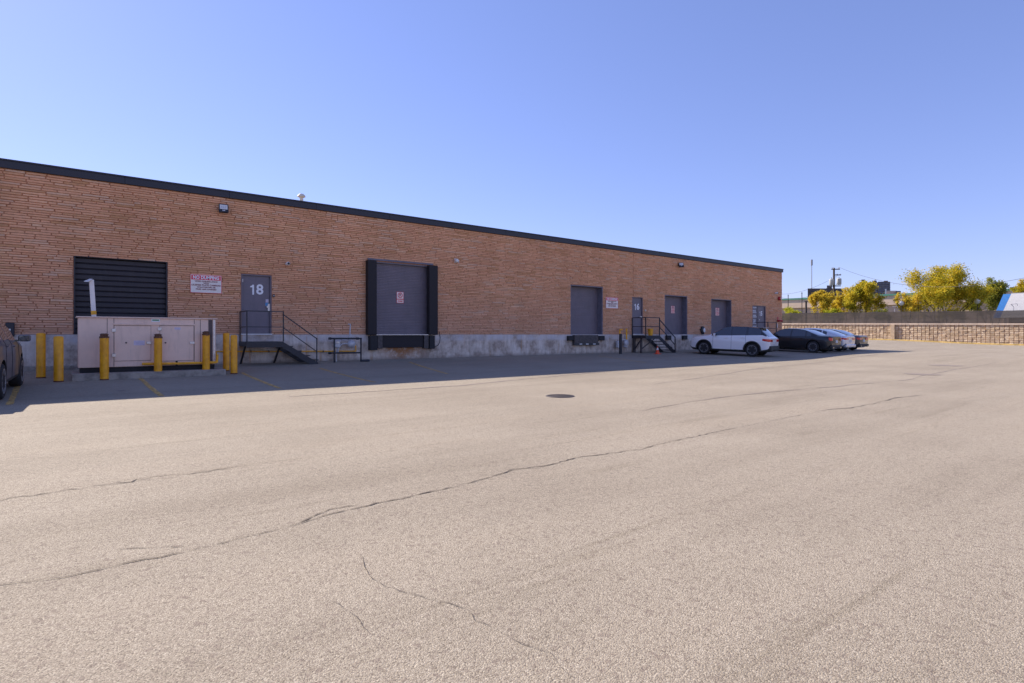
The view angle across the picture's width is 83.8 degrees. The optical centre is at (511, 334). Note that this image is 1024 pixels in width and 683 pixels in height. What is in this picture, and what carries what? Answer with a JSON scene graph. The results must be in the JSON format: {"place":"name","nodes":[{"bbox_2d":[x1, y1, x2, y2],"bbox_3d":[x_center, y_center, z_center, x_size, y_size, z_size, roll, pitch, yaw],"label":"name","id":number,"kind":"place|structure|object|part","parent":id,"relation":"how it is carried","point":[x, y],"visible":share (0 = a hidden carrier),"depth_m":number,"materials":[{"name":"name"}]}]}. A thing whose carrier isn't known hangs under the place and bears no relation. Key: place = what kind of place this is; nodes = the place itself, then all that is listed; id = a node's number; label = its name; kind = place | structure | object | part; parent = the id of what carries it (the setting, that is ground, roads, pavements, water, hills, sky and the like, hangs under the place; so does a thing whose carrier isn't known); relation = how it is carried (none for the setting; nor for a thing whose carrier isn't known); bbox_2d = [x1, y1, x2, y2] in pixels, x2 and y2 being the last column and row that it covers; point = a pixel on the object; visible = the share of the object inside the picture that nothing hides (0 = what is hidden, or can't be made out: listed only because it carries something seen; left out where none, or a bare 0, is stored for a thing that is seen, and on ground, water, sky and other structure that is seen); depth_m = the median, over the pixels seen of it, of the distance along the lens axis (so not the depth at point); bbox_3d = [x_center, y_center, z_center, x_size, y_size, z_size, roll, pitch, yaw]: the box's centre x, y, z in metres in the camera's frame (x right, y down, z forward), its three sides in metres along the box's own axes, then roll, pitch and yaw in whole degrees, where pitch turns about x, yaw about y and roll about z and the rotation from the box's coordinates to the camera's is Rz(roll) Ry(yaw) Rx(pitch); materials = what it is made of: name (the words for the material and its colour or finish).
{"place":"outdoors","nodes":[
{"label":"outdoors","id":0,"kind":"place"},
{"bbox_2d":[0,340,1023,682],"bbox_3d":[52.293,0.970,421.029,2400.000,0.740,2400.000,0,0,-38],"label":"ground","id":1,"kind":"structure","parent":0,"point":[784,516],"depth_m":4.11,"materials":[{"name":"grey asphalt"}]},
{"bbox_2d":[0,321,30,398],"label":"parked suv","id":2,"kind":"object","parent":1,"relation":"on","point":[11,365],"visible":1,"depth_m":12.23,"materials":[{"name":"grey paint"}]},
{"bbox_3d":[-10.597,-0.107,11.800,0.202,0.471,0.750,0,1,-35],"label":"side window","id":3,"kind":"part","parent":2,"relation":"part of","materials":[{"name":"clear glass"}]},
{"bbox_3d":[-11.138,-0.102,12.581,0.201,0.496,0.990,0,1,-35],"label":"side window","id":4,"kind":"part","parent":2,"relation":"part of","materials":[{"name":"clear glass"}]},
{"bbox_2d":[36,333,45,377],"bbox_3d":[-12.485,0.566,15.132,0.203,1.216,0.203,0,0,-38],"label":"yellow bollard","id":5,"kind":"object","parent":1,"relation":"on","point":[40,355],"visible":0.96,"depth_m":15.06,"materials":[{"name":"yellow metal"}]},
{"bbox_2d":[53,336,63,381],"bbox_3d":[-11.480,0.630,14.454,0.207,1.179,0.207,0,0,-38],"label":"yellow bollard","id":6,"kind":"object","parent":1,"relation":"on","point":[58,358],"visible":0.94,"depth_m":14.38,"materials":[{"name":"yellow metal"}]},
{"bbox_2d":[99,333,108,379],"bbox_3d":[-10.752,0.594,15.056,0.228,1.249,0.222,0,0,-38],"label":"yellow bollard","id":7,"kind":"object","parent":1,"relation":"on","point":[104,356],"visible":0.98,"depth_m":14.97,"materials":[{"name":"yellow metal"}]},
{"bbox_2d":[71,367,225,380],"bbox_3d":[-10.497,1.333,16.547,3.599,0.615,2.110,0,0,-38],"label":"concrete pad","id":8,"kind":"object","parent":1,"relation":"on","point":[76,375],"visible":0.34,"depth_m":15.72,"materials":[{"name":"grey concrete"}]},
{"bbox_2d":[84,279,96,315],"bbox_3d":[-12.052,-0.308,16.370,0.221,2.581,0.416,0,0,20],"label":"vent post","id":9,"kind":"object","parent":8,"relation":"on","point":[92,296],"visible":0.57,"depth_m":16.37,"materials":[{"name":"white metal"}]},
{"bbox_2d":[75,316,217,372],"bbox_3d":[-10.477,0.272,16.471,3.357,1.506,1.235,0,0,-38],"label":"generator","id":10,"kind":"object","parent":8,"relation":"on","point":[131,344],"visible":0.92,"depth_m":15.87,"materials":[{"name":"metal"}]},
{"bbox_2d":[112,326,151,360],"bbox_3d":[-10.464,0.241,15.725,0.916,0.961,0.041,0,0,-38],"label":"cabinet door","id":11,"kind":"structure","parent":10,"relation":"in","point":[131,343],"depth_m":15.74,"materials":[{"name":"metal"}]},
{"bbox_2d":[158,326,194,360],"bbox_3d":[-9.625,0.251,16.378,0.915,1.001,0.041,0,0,-38],"label":"cabinet door","id":12,"kind":"structure","parent":10,"relation":"in","point":[178,342],"depth_m":16.40,"materials":[{"name":"metal"}]},
{"bbox_2d":[142,354,218,364],"bbox_3d":[-9.474,0.733,16.375,1.917,0.291,0.072,0,0,-38],"label":"gas feed pipe","id":13,"kind":"object","parent":10,"relation":"attached to","point":[183,363],"visible":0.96,"depth_m":16.34,"materials":[{"name":"yellow metal"}]},
{"bbox_2d":[154,334,162,370],"bbox_3d":[-9.853,0.595,15.902,0.216,1.237,0.211,0,0,-38],"label":"yellow bollard","id":14,"kind":"object","parent":8,"relation":"on","point":[158,352],"visible":0.85,"depth_m":15.82,"materials":[{"name":"yellow metal"}]},
{"bbox_2d":[202,331,209,369],"bbox_3d":[-8.957,0.555,16.720,0.218,1.310,0.210,0,0,-38],"label":"yellow bollard","id":15,"kind":"object","parent":8,"relation":"on","point":[205,350],"visible":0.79,"depth_m":16.65,"materials":[{"name":"yellow metal"}]},
{"bbox_2d":[223,333,229,370],"bbox_3d":[-9.000,0.559,17.980,0.194,1.219,0.194,0,0,-38],"label":"yellow bollard","id":16,"kind":"object","parent":1,"relation":"on","point":[226,351],"visible":0.86,"depth_m":17.90,"materials":[{"name":"yellow metal"}]},
{"bbox_2d":[230,335,236,373],"bbox_3d":[-8.394,0.609,17.233,0.196,1.198,0.196,0,0,-38],"label":"yellow bollard","id":17,"kind":"object","parent":1,"relation":"on","point":[233,354],"visible":0.94,"depth_m":17.16,"materials":[{"name":"yellow metal"}]},
{"bbox_2d":[239,310,318,363],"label":"access stairs","id":18,"kind":"structure","parent":1,"relation":"on","point":[292,352],"depth_m":20.28,"materials":[{"name":"black metal"}]},
{"bbox_2d":[328,337,369,362],"bbox_3d":[-6.317,0.595,22.181,1.638,0.978,0.100,0,0,-38],"label":"pipe guard","id":19,"kind":"object","parent":1,"relation":"on","point":[360,352],"visible":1,"depth_m":22.20,"materials":[{"name":"black metal"}]},
{"bbox_2d":[0,158,783,370],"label":"warehouse","id":20,"kind":"structure","parent":1,"relation":"on","point":[130,246],"depth_m":22.36,"materials":[{"name":"brick"}]},
{"bbox_2d":[5,322,14,335],"bbox_3d":[-14.495,-0.144,16.485,0.196,0.400,0.145,0,0,-38],"label":"wall cabinet","id":21,"kind":"object","parent":20,"relation":"attached to","point":[10,326],"depth_m":16.46,"materials":[{"name":"metal"}]},
{"bbox_2d":[6,323,12,335],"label":"cabinet door","id":22,"kind":"structure","parent":21,"relation":"in","point":[9,325],"depth_m":16.44,"materials":[{"name":"grey metal"}]},
{"bbox_2d":[190,274,221,293],"bbox_3d":[-10.525,-1.738,19.647,0.966,0.630,0.030,0,0,-38],"label":"no dumping sign","id":23,"kind":"object","parent":20,"relation":"attached to","point":[199,283],"visible":1,"depth_m":19.63,"materials":[{"name":"white metal"}]},
{"bbox_2d":[219,204,228,212],"bbox_3d":[-10.047,-4.372,19.868,0.312,0.308,0.264,0,0,-38],"label":"floodlight","id":24,"kind":"object","parent":20,"relation":"attached to","point":[223,208],"visible":1,"depth_m":19.79,"materials":[{"name":"black metal"}]},
{"bbox_2d":[243,275,269,333],"bbox_3d":[-9.295,-1.076,20.742,0.942,2.092,0.110,0,0,-38],"label":"steel door","id":25,"kind":"structure","parent":20,"relation":"in","point":[256,289],"depth_m":20.75,"materials":[{"name":"grey metal"}]},
{"bbox_2d":[216,350,341,353],"bbox_3d":[-8.279,0.644,21.348,5.076,0.176,0.117,0,0,-38],"label":"gas pipe","id":26,"kind":"object","parent":20,"relation":"attached to","point":[280,351],"visible":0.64,"depth_m":20.90,"materials":[{"name":"yellow metal"}]},
{"bbox_2d":[297,194,304,200],"bbox_3d":[-8.789,-5.357,23.830,0.330,1.014,0.330,0,0,-38],"label":"roof vent","id":27,"kind":"object","parent":20,"relation":"on","point":[301,196],"visible":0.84,"depth_m":23.76,"materials":[{"name":"beige plastic"}]},
{"bbox_2d":[333,324,355,360],"bbox_3d":[-6.571,0.435,22.503,0.905,1.726,0.220,0,0,-38],"label":"gas meter","id":28,"kind":"object","parent":20,"relation":"attached to","point":[351,343],"visible":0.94,"depth_m":22.52,"materials":[{"name":"metal"}]},
{"bbox_2d":[397,292,403,302],"bbox_3d":[-4.761,-1.575,24.317,0.330,0.477,0.030,0,0,-38],"label":"loading zone sign","id":29,"kind":"object","parent":20,"relation":"attached to","point":[400,297],"visible":1,"depth_m":24.33,"materials":[{"name":"white metal"}]},
{"bbox_2d":[377,263,426,333],"bbox_3d":[-4.709,-1.505,24.417,2.664,3.009,0.049,0,0,-38],"label":"dock door","id":30,"kind":"structure","parent":20,"relation":"in","point":[410,316],"depth_m":24.39,"materials":[{"name":"grey metal"}]},
{"bbox_2d":[571,286,596,333],"bbox_3d":[3.855,-1.316,31.392,2.360,2.672,0.049,0,0,-38],"label":"dock door","id":31,"kind":"structure","parent":20,"relation":"in","point":[583,299],"depth_m":31.44,"materials":[{"name":"grey metal"}]},
{"bbox_2d":[606,297,617,308],"bbox_3d":[5.650,-1.783,32.248,1.008,0.627,0.030,0,0,-38],"label":"no dumping sign","id":32,"kind":"object","parent":20,"relation":"attached to","point":[611,302],"visible":1,"depth_m":32.25,"materials":[{"name":"white metal"}]},
{"bbox_2d":[616,329,628,347],"bbox_3d":[6.306,0.219,32.573,0.970,1.100,0.200,0,0,-38],"label":"gas meter","id":33,"kind":"object","parent":20,"relation":"attached to","point":[626,342],"visible":0.77,"depth_m":32.62,"materials":[{"name":"grey metal"}]},
{"bbox_2d":[633,298,641,333],"bbox_3d":[7.371,-1.095,33.707,0.859,2.130,0.140,0,0,-38],"label":"steel door","id":34,"kind":"structure","parent":20,"relation":"in","point":[636,301],"depth_m":33.76,"materials":[{"name":"grey metal"}]},
{"bbox_2d":[665,296,681,333],"bbox_3d":[10.109,-1.215,36.265,2.205,2.470,0.049,0,0,-38],"label":"dock door","id":35,"kind":"structure","parent":20,"relation":"in","point":[673,321],"depth_m":36.38,"materials":[{"name":"grey metal"}]},
{"bbox_2d":[715,308,718,315],"bbox_3d":[14.162,-1.567,39.364,0.435,0.530,0.030,0,0,-38],"label":"loading zone sign","id":36,"kind":"object","parent":20,"relation":"attached to","point":[716,311],"visible":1,"depth_m":39.33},
{"bbox_2d":[712,300,725,332],"bbox_3d":[14.101,-1.193,39.375,2.348,2.425,0.049,0,0,-38],"label":"dock door","id":37,"kind":"structure","parent":20,"relation":"in","point":[718,322],"depth_m":39.56,"materials":[{"name":"grey metal"}]},
{"bbox_2d":[753,306,763,327],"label":"steel door","id":38,"kind":"structure","parent":20,"relation":"in","point":[758,312],"depth_m":42.18,"materials":[{"name":"grey metal"}]},
{"bbox_2d":[619,334,621,353],"bbox_3d":[6.016,0.516,31.624,0.170,1.122,0.170,0,0,-38],"label":"black bollard","id":39,"kind":"object","parent":1,"relation":"on","point":[620,343],"visible":1,"depth_m":31.55,"materials":[{"name":"metal"}]},
{"bbox_2d":[632,317,675,352],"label":"access stairs","id":40,"kind":"structure","parent":1,"relation":"on","point":[661,339],"depth_m":33.20,"materials":[{"name":"black metal"}]},
{"bbox_2d":[648,329,652,334],"bbox_3d":[8.059,-0.140,33.215,0.352,0.390,0.331,0,0,-38],"label":"bucket","id":41,"kind":"object","parent":40,"relation":"on","point":[650,331],"visible":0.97,"depth_m":33.09,"materials":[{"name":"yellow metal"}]},
{"bbox_2d":[689,326,778,355],"bbox_3d":[12.875,0.345,33.246,4.655,1.679,2.282,2,1,39],"label":"parked suv","id":42,"kind":"object","parent":1,"relation":"on","point":[751,341],"visible":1,"depth_m":32.27,"materials":[{"name":"white paint"}]},
{"bbox_3d":[12.126,-0.172,32.872,0.990,0.496,0.201,2,1,39],"label":"side window","id":43,"kind":"part","parent":42,"relation":"part of","materials":[{"name":"black glass"}]},
{"bbox_3d":[12.862,-0.171,32.271,0.750,0.471,0.202,2,1,39],"label":"side window","id":44,"kind":"part","parent":42,"relation":"part of","materials":[{"name":"black glass"}]},
{"bbox_3d":[13.506,-0.154,31.739,0.680,0.423,0.193,2,1,39],"label":"side window","id":45,"kind":"part","parent":42,"relation":"part of","materials":[{"name":"black glass"}]},
{"bbox_3d":[14.361,-0.097,32.027,0.480,0.450,1.410,2,1,39],"label":"rear window","id":46,"kind":"part","parent":42,"relation":"part of","materials":[{"name":"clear glass"}]},
{"bbox_2d":[755,322,776,331],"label":"landing railing","id":47,"kind":"object","parent":1,"relation":"on","point":[768,325],"visible":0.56,"depth_m":41.26,"materials":[{"name":"black metal"}]},
{"bbox_2d":[783,306,801,324],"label":"bush","id":48,"kind":"object","parent":1,"relation":"on","point":[788,310],"visible":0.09,"depth_m":82.29,"materials":[{"name":"green plant"}]},
{"bbox_2d":[773,328,841,352],"bbox_3d":[18.209,0.339,36.737,2.301,1.470,5.075,0,2,-40],"label":"parked sedan","id":49,"kind":"object","parent":1,"relation":"on","point":[813,341],"visible":0.68,"depth_m":35.44,"materials":[{"name":"black paint"}]},
{"bbox_3d":[17.337,-0.116,36.573,0.207,0.458,1.040,0,2,-40],"label":"side window","id":50,"kind":"part","parent":49,"relation":"part of","materials":[{"name":"black glass"}]},
{"bbox_3d":[17.990,-0.101,35.796,0.201,0.421,0.830,0,2,-40],"label":"side window","id":51,"kind":"part","parent":49,"relation":"part of","materials":[{"name":"black glass"}]},
{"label":"rear window","id":52,"kind":"part","parent":49,"relation":"part of","materials":[{"name":"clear glass"}]},
{"bbox_2d":[811,260,812,287],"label":"radio mast","id":53,"kind":"object","parent":1,"relation":"on","point":[811,272],"visible":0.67,"depth_m":299.92,"materials":[{"name":"grey metal"}]},
{"bbox_2d":[780,328,855,351],"bbox_3d":[20.325,0.313,38.828,2.301,1.499,5.075,0,2,-40],"label":"parked sedan","id":54,"kind":"object","parent":1,"relation":"on","point":[847,341],"visible":0.2,"depth_m":37.11,"materials":[{"name":"silver paint"}]},
{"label":"rear window","id":55,"kind":"part","parent":54,"relation":"part of","materials":[{"name":"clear glass"}]},
{"bbox_2d":[806,290,836,324],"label":"tree","id":56,"kind":"object","parent":1,"relation":"on","point":[823,299],"visible":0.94,"depth_m":87.61,"materials":[{"name":"yellow plant"}]},
{"bbox_2d":[808,285,843,297],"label":"brown building","id":57,"kind":"structure","parent":1,"relation":"on","point":[813,290],"depth_m":199.82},
{"bbox_2d":[822,308,842,324],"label":"bush","id":58,"kind":"object","parent":1,"relation":"on","point":[833,310],"visible":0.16,"depth_m":82.19,"materials":[{"name":"green plant"}]},
{"bbox_2d":[829,267,841,324],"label":"utility pole","id":59,"kind":"object","parent":1,"relation":"on","point":[832,281],"visible":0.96,"depth_m":94.80,"materials":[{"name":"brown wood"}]},
{"bbox_2d":[844,269,1021,286],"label":"power line","id":60,"kind":"object","parent":59,"relation":"attached to","point":[927,286],"visible":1,"depth_m":79.44,"materials":[{"name":"metal"}]},
{"bbox_2d":[828,287,857,324],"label":"tree","id":61,"kind":"object","parent":1,"relation":"on","point":[837,302],"visible":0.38,"depth_m":89.05,"materials":[{"name":"yellow plant"}]},
{"bbox_2d":[829,329,868,350],"bbox_3d":[22.413,0.318,40.810,2.301,1.470,5.075,0,2,-39],"label":"parked sedan","id":62,"kind":"object","parent":1,"relation":"on","point":[861,341],"visible":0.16,"depth_m":38.94,"materials":[{"name":"grey paint"}]},
{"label":"rear window","id":63,"kind":"part","parent":62,"relation":"part of","materials":[{"name":"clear glass"}]},
{"bbox_2d":[841,280,888,324],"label":"tree","id":64,"kind":"object","parent":1,"relation":"on","point":[863,291],"visible":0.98,"depth_m":86.10,"materials":[{"name":"yellow plant"}]},
{"bbox_2d":[856,280,890,293],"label":"apartment tower","id":65,"kind":"structure","parent":1,"relation":"on","point":[884,287],"depth_m":420.00,"materials":[{"name":"grey concrete"}]},
{"bbox_2d":[872,283,889,292],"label":"windows","id":66,"kind":"structure","parent":65,"relation":"in","point":[880,283],"depth_m":419.89,"materials":[{"name":"black glass"}]},
{"bbox_2d":[873,309,888,311],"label":"bush","id":67,"kind":"object","parent":1,"relation":"on","point":[878,310],"visible":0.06,"depth_m":82.61,"materials":[{"name":"green plant"}]},
{"bbox_2d":[886,291,895,293],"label":"pale building","id":68,"kind":"structure","parent":1,"relation":"on","point":[890,292],"depth_m":300.00,"materials":[{"name":"beige concrete"}]},
{"bbox_2d":[898,300,903,311],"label":"globe lamp","id":69,"kind":"object","parent":1,"relation":"on","point":[901,303],"visible":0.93,"depth_m":81.83,"materials":[{"name":"white glass"}]},
{"bbox_2d":[782,323,1023,343],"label":"retaining wall","id":70,"kind":"structure","parent":1,"relation":"on","point":[1006,333],"depth_m":66.45,"materials":[{"name":"beige stone"}]},
{"bbox_2d":[782,303,1023,322],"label":"screen fence","id":71,"kind":"object","parent":70,"relation":"on","point":[998,316],"visible":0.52,"depth_m":68.71,"materials":[{"name":"grey fabric"}]},
{"bbox_2d":[782,289,1023,324],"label":"tan warehouse","id":72,"kind":"structure","parent":1,"relation":"on","point":[798,304],"depth_m":118.52,"materials":[{"name":"beige concrete"}]},
{"bbox_2d":[893,292,924,311],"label":"tree","id":73,"kind":"object","parent":1,"relation":"on","point":[909,305],"visible":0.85,"depth_m":81.67,"materials":[{"name":"yellow plant"}]},
{"bbox_2d":[868,339,1023,345],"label":"kerb","id":74,"kind":"structure","parent":1,"relation":"on","point":[948,342],"depth_m":64.84,"materials":[{"name":"beige concrete"}]},
{"bbox_2d":[899,261,1002,311],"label":"tree","id":75,"kind":"object","parent":1,"relation":"on","point":[942,288],"visible":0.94,"depth_m":81.75,"materials":[{"name":"yellow plant"}]},
{"bbox_2d":[964,276,1011,310],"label":"tree","id":76,"kind":"object","parent":1,"relation":"on","point":[993,303],"visible":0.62,"depth_m":91.81,"materials":[{"name":"green plant"}]},
{"bbox_2d":[996,293,1023,310],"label":"white trailer","id":77,"kind":"object","parent":1,"relation":"on","point":[1007,301],"visible":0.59,"depth_m":63.61,"materials":[{"name":"paint"}]},
{"bbox_2d":[1007,279,1023,292],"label":"tree","id":78,"kind":"object","parent":1,"relation":"on","point":[1019,288],"visible":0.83,"depth_m":95.27,"materials":[{"name":"yellow plant"}]},
{"bbox_2d":[0,0,1023,298],"label":"sky","id":79,"kind":"structure","parent":0,"point":[874,139],"materials":[{"name":"blue"}]},
{"bbox_2d":[546,394,574,397],"bbox_3d":[1.034,1.323,12.300,0.630,0.014,0.630,0,0,-38],"label":"manhole cover","id":80,"kind":"object","parent":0,"point":[560,395],"visible":1,"depth_m":12.31,"materials":[{"name":"grey metal"}]}
]}

